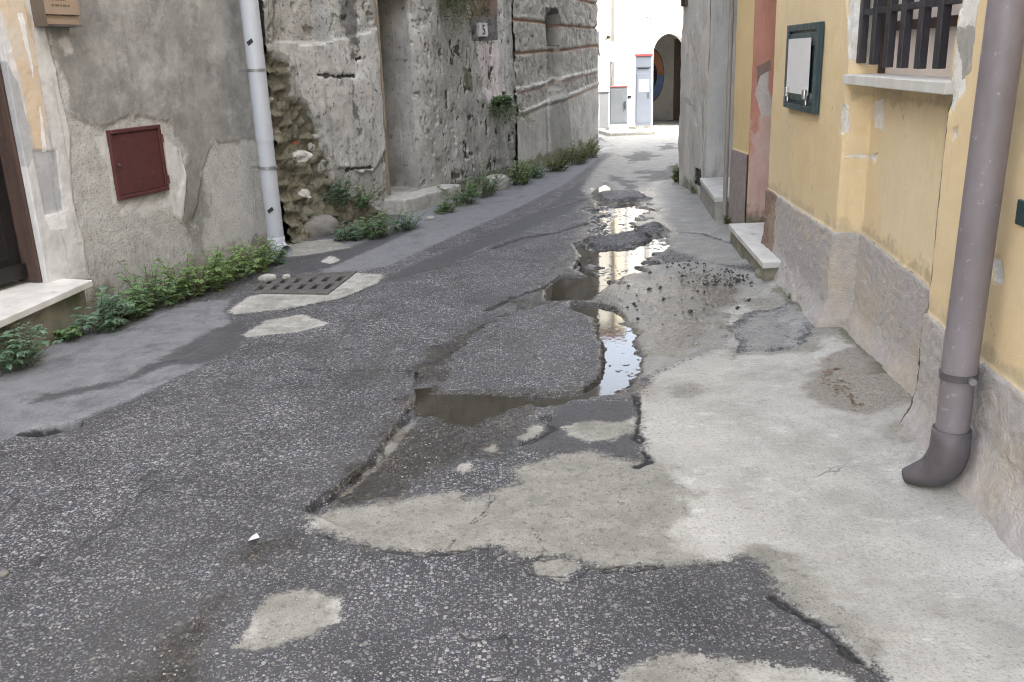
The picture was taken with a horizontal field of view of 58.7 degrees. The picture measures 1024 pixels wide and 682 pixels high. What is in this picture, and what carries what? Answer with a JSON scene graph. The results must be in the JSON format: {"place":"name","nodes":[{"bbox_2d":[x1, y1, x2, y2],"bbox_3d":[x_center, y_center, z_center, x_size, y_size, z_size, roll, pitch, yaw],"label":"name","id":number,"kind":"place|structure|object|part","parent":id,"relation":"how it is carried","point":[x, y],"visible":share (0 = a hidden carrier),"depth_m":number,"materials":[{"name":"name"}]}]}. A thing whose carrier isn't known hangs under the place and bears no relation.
{"place":"outdoors","nodes":[
{"label":"outdoors","id":0,"kind":"place"},
{"bbox_2d":[88,222,864,411],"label":"leaf litter","id":1,"kind":"object","parent":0,"point":[852,400],"visible":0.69,"depth_m":4.46,"materials":[{"name":"brown plant"}]},
{"bbox_2d":[0,120,1023,681],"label":"road","id":2,"kind":"structure","parent":0,"point":[726,468],"depth_m":3.57,"materials":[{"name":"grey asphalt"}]},
{"bbox_2d":[0,570,8,578],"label":"stone","id":3,"kind":"object","parent":2,"relation":"on","point":[4,573],"visible":1,"depth_m":3.03,"materials":[{"name":"grey stone"}]},
{"bbox_2d":[0,321,62,374],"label":"weed plant","id":4,"kind":"object","parent":2,"relation":"on","point":[16,359],"visible":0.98,"depth_m":5.15,"materials":[{"name":"green plant"}]},
{"bbox_2d":[53,321,88,341],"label":"weed plant","id":5,"kind":"object","parent":2,"relation":"on","point":[73,333],"visible":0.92,"depth_m":5.67,"materials":[{"name":"green plant"}]},
{"bbox_2d":[68,285,147,333],"bbox_3d":[-2.617,-0.222,5.891,0.492,0.324,0.561,14,24,42],"label":"weed plant","id":6,"kind":"object","parent":2,"relation":"on","point":[107,320],"visible":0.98,"depth_m":5.82,"materials":[{"name":"green plant"}]},
{"bbox_2d":[87,281,154,319],"bbox_3d":[-2.611,-0.259,6.128,0.447,0.251,0.405,8,20,29],"label":"weed plant","id":7,"kind":"object","parent":2,"relation":"on","point":[140,309],"visible":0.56,"depth_m":6.13,"materials":[{"name":"green plant"}]},
{"bbox_2d":[115,260,196,312],"bbox_3d":[-2.489,-0.398,6.379,0.523,0.350,0.657,-9,19,-21],"label":"weed plant","id":8,"kind":"object","parent":2,"relation":"on","point":[165,298],"visible":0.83,"depth_m":6.34,"materials":[{"name":"green plant"}]},
{"bbox_2d":[150,253,214,300],"bbox_3d":[-2.373,-0.460,6.596,0.464,0.329,0.404,-2,17,0],"label":"weed plant","id":9,"kind":"object","parent":2,"relation":"on","point":[198,282],"visible":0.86,"depth_m":6.58,"materials":[{"name":"green plant"}]},
{"bbox_2d":[188,245,250,291],"bbox_3d":[-2.197,-0.557,6.817,0.516,0.371,0.603,-2,17,0],"label":"weed plant","id":10,"kind":"object","parent":2,"relation":"on","point":[215,280],"visible":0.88,"depth_m":6.79,"materials":[{"name":"green plant"}]},
{"bbox_2d":[202,243,265,282],"bbox_3d":[-2.134,-0.604,7.056,0.544,0.315,0.532,-9,19,-21],"label":"weed plant","id":11,"kind":"object","parent":2,"relation":"on","point":[239,272],"visible":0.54,"depth_m":7.10,"materials":[{"name":"green plant"}]},
{"bbox_2d":[248,533,259,540],"bbox_3d":[-0.911,0.690,3.200,0.028,0.015,0.040,12,22,38],"label":"paper scrap","id":12,"kind":"object","parent":2,"relation":"on","point":[255,536],"visible":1,"depth_m":3.20,"materials":[{"name":"white paper"}]},
{"bbox_2d":[227,234,284,272],"bbox_3d":[-2.075,-0.710,7.389,0.474,0.312,0.644,-2,17,0],"label":"weed plant","id":13,"kind":"object","parent":2,"relation":"on","point":[262,264],"visible":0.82,"depth_m":7.35,"materials":[{"name":"green plant"}]},
{"bbox_2d":[263,242,291,266],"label":"weed plant","id":14,"kind":"object","parent":2,"relation":"on","point":[279,259],"visible":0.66,"depth_m":7.66,"materials":[{"name":"green plant"}]},
{"bbox_2d":[249,271,356,294],"bbox_3d":[-1.585,-0.365,6.940,0.714,0.164,0.707,-2,17,0],"label":"drain grate","id":15,"kind":"object","parent":2,"relation":"on","point":[327,283],"visible":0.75,"depth_m":6.90,"materials":[{"name":"metal"}]},
{"bbox_2d":[258,274,275,281],"bbox_3d":[-1.905,-0.486,7.072,0.143,0.072,0.088,-7,18,-15],"label":"stone","id":16,"kind":"object","parent":15,"relation":"on","point":[268,277],"visible":0.94,"depth_m":7.04,"materials":[{"name":"beige stone"}]},
{"bbox_2d":[282,274,290,278],"bbox_3d":[-1.764,-0.501,7.120,0.072,0.046,0.051,-17,23,-39],"label":"stone","id":17,"kind":"object","parent":15,"relation":"on","point":[284,276],"visible":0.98,"depth_m":7.10,"materials":[{"name":"beige stone"}]},
{"bbox_2d":[303,214,338,236],"bbox_3d":[-1.900,-1.108,8.885,0.438,0.245,0.273,-8,18,-19],"label":"boulder","id":18,"kind":"object","parent":2,"relation":"on","point":[320,225],"visible":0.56,"depth_m":8.79,"materials":[{"name":"stone"}]},
{"bbox_2d":[331,221,370,240],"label":"weed plant","id":19,"kind":"object","parent":2,"relation":"on","point":[350,235],"visible":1,"depth_m":8.53,"materials":[{"name":"green plant"}]},
{"bbox_2d":[353,208,411,239],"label":"weed plant","id":20,"kind":"object","parent":2,"relation":"on","point":[375,231],"visible":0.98,"depth_m":8.62,"materials":[{"name":"green plant"}]},
{"bbox_2d":[388,209,425,230],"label":"weed plant","id":21,"kind":"object","parent":2,"relation":"on","point":[404,223],"visible":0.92,"depth_m":8.97,"materials":[{"name":"green plant"}]},
{"bbox_2d":[434,198,461,213],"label":"weed plant","id":22,"kind":"object","parent":2,"relation":"on","point":[442,209],"visible":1,"depth_m":9.90,"materials":[{"name":"green plant"}]},
{"bbox_2d":[437,176,484,205],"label":"weed plant","id":23,"kind":"object","parent":2,"relation":"on","point":[464,197],"visible":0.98,"depth_m":10.39,"materials":[{"name":"green plant"}]},
{"bbox_2d":[414,388,526,426],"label":"water","id":24,"kind":"structure","parent":2,"relation":"on","point":[469,410],"depth_m":4.43,"materials":[{"name":"brown liquid"}]},
{"bbox_2d":[456,160,513,196],"bbox_3d":[-0.321,-1.960,10.958,0.557,0.443,0.664,-8,18,-18],"label":"weed plant","id":25,"kind":"object","parent":2,"relation":"on","point":[490,188],"visible":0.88,"depth_m":10.90,"materials":[{"name":"green plant"}]},
{"bbox_2d":[482,174,508,190],"bbox_3d":[-0.205,-1.975,11.450,0.370,0.247,0.242,-13,20,-31],"label":"stone block","id":26,"kind":"object","parent":2,"relation":"on","point":[504,186],"depth_m":11.37,"materials":[{"name":"grey stone"}]},
{"bbox_2d":[507,155,537,184],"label":"weed plant","id":27,"kind":"object","parent":2,"relation":"on","point":[523,178],"visible":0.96,"depth_m":11.81,"materials":[{"name":"green plant"}]},
{"bbox_2d":[528,160,549,177],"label":"weed plant","id":28,"kind":"object","parent":2,"relation":"on","point":[537,173],"visible":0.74,"depth_m":12.40,"materials":[{"name":"green plant"}]},
{"bbox_2d":[544,152,575,171],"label":"weed plant","id":29,"kind":"object","parent":2,"relation":"on","point":[561,161],"visible":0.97,"depth_m":13.05,"materials":[{"name":"green plant"}]},
{"bbox_2d":[542,272,608,300],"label":"water","id":30,"kind":"structure","parent":2,"relation":"on","point":[563,289],"depth_m":6.54,"materials":[{"name":"grey liquid"}]},
{"bbox_2d":[559,139,599,164],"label":"weed plant","id":31,"kind":"object","parent":2,"relation":"on","point":[581,156],"visible":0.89,"depth_m":13.82,"materials":[{"name":"green plant"}]},
{"bbox_2d":[572,305,594,315],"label":"water","id":32,"kind":"structure","parent":2,"relation":"on","point":[580,309],"depth_m":6.05,"materials":[{"name":"grey liquid"}]},
{"bbox_2d":[526,307,641,406],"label":"water","id":33,"kind":"structure","parent":2,"relation":"on","point":[616,345],"depth_m":5.03,"materials":[{"name":"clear liquid"}]},
{"bbox_2d":[576,135,601,157],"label":"weed plant","id":34,"kind":"object","parent":2,"relation":"on","point":[591,152],"visible":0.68,"depth_m":14.60,"materials":[{"name":"green plant"}]},
{"bbox_2d":[597,29,602,137],"bbox_3d":[1.677,-4.964,17.705,0.105,2.080,0.489,2,18,14],"label":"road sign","id":35,"kind":"object","parent":2,"relation":"on","point":[600,42],"visible":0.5,"depth_m":17.45,"materials":[{"name":"white metal"}]},
{"bbox_2d":[591,185,611,192],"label":"water","id":36,"kind":"structure","parent":2,"relation":"on","point":[603,188],"depth_m":11.32,"materials":[{"name":"grey liquid"}]},
{"bbox_2d":[599,91,608,126],"bbox_3d":[1.959,-4.920,19.493,0.230,0.808,0.280,-2,17,0],"label":"meter box","id":37,"kind":"object","parent":2,"relation":"on","point":[603,108],"visible":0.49,"depth_m":19.36,"materials":[{"name":"white paint"}]},
{"bbox_2d":[599,127,608,132],"bbox_3d":[1.844,-4.393,19.091,0.420,0.150,0.300,-6,18,-11],"label":"kerb stone","id":38,"kind":"object","parent":2,"relation":"on","point":[603,128],"visible":0.22,"depth_m":18.95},
{"bbox_2d":[607,42,615,85],"bbox_3d":[2.062,-5.260,18.901,0.190,1.803,0.068,-2,17,0],"label":"road sign","id":39,"kind":"object","parent":2,"relation":"on","point":[611,52],"visible":0.82,"depth_m":18.68,"materials":[{"name":"white metal"}]},
{"bbox_2d":[575,203,669,286],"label":"water","id":40,"kind":"structure","parent":2,"relation":"on","point":[628,261],"depth_m":7.66,"materials":[{"name":"clear liquid"}]},
{"bbox_2d":[600,125,655,135],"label":"kerb","id":41,"kind":"structure","parent":2,"relation":"on","point":[630,131],"depth_m":18.23,"materials":[{"name":"concrete"}]},
{"bbox_2d":[609,85,628,129],"bbox_3d":[2.225,-4.864,18.949,0.388,0.867,0.454,1,18,9],"label":"utility cabinet","id":42,"kind":"object","parent":41,"relation":"on","point":[618,107],"visible":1,"depth_m":18.76,"materials":[{"name":"white paint"}]},
{"bbox_3d":[2.192,-4.839,18.732,0.322,0.671,0.019,1,18,9],"label":"door","id":43,"kind":"part","parent":42,"relation":"part of","materials":[{"name":"grey metal"}]},
{"bbox_2d":[634,53,653,128],"bbox_3d":[2.736,-5.183,18.878,0.366,1.481,0.491,1,18,11],"label":"utility cabinet","id":44,"kind":"object","parent":41,"relation":"on","point":[643,87],"visible":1,"depth_m":18.66,"materials":[{"name":"metal"}]},
{"bbox_3d":[2.696,-4.988,18.695,0.276,0.981,0.016,1,18,11],"label":"door","id":45,"kind":"part","parent":44,"relation":"part of","materials":[{"name":"metal"}]},
{"bbox_2d":[669,164,678,181],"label":"weed plant","id":46,"kind":"object","parent":2,"relation":"on","point":[675,176],"visible":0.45,"depth_m":11.53,"materials":[{"name":"green plant"}]},
{"bbox_2d":[722,215,731,223],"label":"weed plant","id":47,"kind":"object","parent":2,"relation":"on","point":[726,219],"visible":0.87,"depth_m":8.65,"materials":[{"name":"green plant"}]},
{"bbox_2d":[755,268,760,277],"bbox_3d":[1.802,-0.471,6.544,0.095,0.108,0.142,-2,17,0],"label":"kerb stone","id":48,"kind":"object","parent":2,"relation":"on","point":[757,273],"visible":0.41,"depth_m":6.51,"materials":[{"name":"stone"}]},
{"bbox_2d":[620,255,753,326],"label":"gravel","id":49,"kind":"structure","parent":0,"point":[707,282],"depth_m":6.50,"materials":[{"name":"grey gravel"}]},
{"label":"ground","id":50,"kind":"structure","parent":0,"visible":0},
{"bbox_2d":[0,0,267,370],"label":"stucco house","id":51,"kind":"structure","parent":50,"relation":"on","point":[127,132],"depth_m":6.44,"materials":[{"name":"grey paint"}]},
{"bbox_2d":[0,158,27,284],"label":"door","id":52,"kind":"structure","parent":51,"relation":"in","point":[11,267],"depth_m":5.81,"materials":[{"name":"brown wood"}]},
{"bbox_2d":[30,0,82,27],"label":"mailbox","id":53,"kind":"object","parent":51,"relation":"attached to","point":[57,13],"visible":1,"depth_m":5.74,"materials":[{"name":"beige metal"}]},
{"bbox_2d":[239,0,291,254],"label":"downpipe","id":54,"kind":"object","parent":51,"relation":"attached to","point":[256,69],"visible":0.83,"depth_m":7.65,"materials":[{"name":"grey plastic"}]},
{"bbox_2d":[258,0,516,243],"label":"ruined house","id":55,"kind":"structure","parent":50,"relation":"on","point":[395,96],"depth_m":9.82,"materials":[{"name":"stone"}]},
{"bbox_2d":[318,172,360,205],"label":"weed plant","id":56,"kind":"object","parent":55,"relation":"on","point":[343,199],"visible":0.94,"depth_m":9.04,"materials":[{"name":"green plant"}]},
{"bbox_2d":[354,182,385,210],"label":"weed plant","id":57,"kind":"object","parent":55,"relation":"on","point":[364,203],"visible":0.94,"depth_m":9.40,"materials":[{"name":"green plant"}]},
{"bbox_2d":[437,0,500,32],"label":"weed plant","id":58,"kind":"object","parent":55,"relation":"attached to","point":[462,5],"visible":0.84,"depth_m":10.55,"materials":[{"name":"green plant"}]},
{"bbox_2d":[488,95,534,125],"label":"weed plant","id":59,"kind":"object","parent":55,"relation":"attached to","point":[500,101],"visible":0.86,"depth_m":11.89,"materials":[{"name":"green plant"}]},
{"bbox_2d":[511,0,599,172],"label":"rusticated house","id":60,"kind":"structure","parent":50,"relation":"on","point":[555,63],"depth_m":13.62,"materials":[{"name":"stone"}]},
{"bbox_2d":[596,0,625,123],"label":"cream house","id":61,"kind":"structure","parent":50,"relation":"on","point":[611,18],"depth_m":19.34,"materials":[{"name":"paint"}]},
{"bbox_2d":[628,0,682,124],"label":"white house","id":62,"kind":"structure","parent":50,"relation":"on","point":[665,37],"depth_m":19.66,"materials":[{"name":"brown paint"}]},
{"bbox_2d":[624,80,632,113],"bbox_3d":[2.522,-5.308,19.806,0.182,0.691,0.277,-2,17,0],"label":"meter box","id":63,"kind":"object","parent":62,"relation":"attached to","point":[629,83],"visible":0.56,"depth_m":19.69,"materials":[{"name":"white paint"}]},
{"bbox_2d":[629,0,680,18],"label":"cable","id":64,"kind":"object","parent":62,"relation":"attached to","point":[654,18],"visible":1,"depth_m":19.39,"materials":[{"name":"white"}]},
{"bbox_2d":[653,49,663,100],"bbox_3d":[3.280,-6.309,21.603,0.676,1.243,0.067,-2,17,0],"label":"round panel","id":65,"kind":"object","parent":62,"relation":"attached to","point":[658,73],"visible":0.38,"depth_m":21.58,"materials":[{"name":"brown wood"}]},
{"bbox_2d":[673,39,680,119],"bbox_3d":[4.351,-6.176,21.647,1.000,1.948,0.088,-2,17,0],"label":"door","id":66,"kind":"structure","parent":62,"relation":"in","point":[677,44],"depth_m":21.61,"materials":[{"name":"brown wood"}]},
{"bbox_2d":[678,0,737,220],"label":"grey house","id":67,"kind":"structure","parent":50,"relation":"on","point":[703,75],"depth_m":10.03,"materials":[{"name":"grey paint"}]},
{"bbox_2d":[681,0,687,6],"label":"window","id":68,"kind":"structure","parent":67,"relation":"in","point":[683,2],"depth_m":10.52,"materials":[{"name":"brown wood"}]},
{"bbox_2d":[722,0,733,221],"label":"downpipe","id":69,"kind":"object","parent":67,"relation":"attached to","point":[728,98],"visible":0.94,"depth_m":8.45,"materials":[{"name":"grey metal"}]},
{"bbox_2d":[728,0,780,281],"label":"doorway","id":70,"kind":"structure","parent":50,"relation":"on","point":[753,86],"depth_m":7.97,"materials":[{"name":"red paint"}]},
{"bbox_2d":[761,0,1023,562],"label":"yellow house","id":71,"kind":"structure","parent":50,"relation":"on","point":[864,189],"depth_m":4.34,"materials":[{"name":"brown paint"}]},
{"bbox_2d":[783,21,824,113],"bbox_3d":[1.797,-1.705,5.675,0.060,0.517,0.795,-1,17,4],"label":"notice case","id":72,"kind":"object","parent":71,"relation":"attached to","point":[803,62],"visible":1,"depth_m":5.55,"materials":[{"name":"green paint"}]},
{"bbox_2d":[843,0,962,94],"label":"window","id":73,"kind":"structure","parent":71,"relation":"in","point":[912,43],"depth_m":4.15,"materials":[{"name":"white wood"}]},
{"bbox_2d":[902,0,1023,485],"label":"downpipe","id":74,"kind":"object","parent":71,"relation":"attached to","point":[943,460],"visible":1,"depth_m":3.06,"materials":[{"name":"metal"}]},
{"bbox_2d":[1015,199,1023,226],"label":"cover plate","id":75,"kind":"object","parent":71,"relation":"attached to","point":[1019,218],"visible":1,"depth_m":2.97,"materials":[{"name":"green paint"}]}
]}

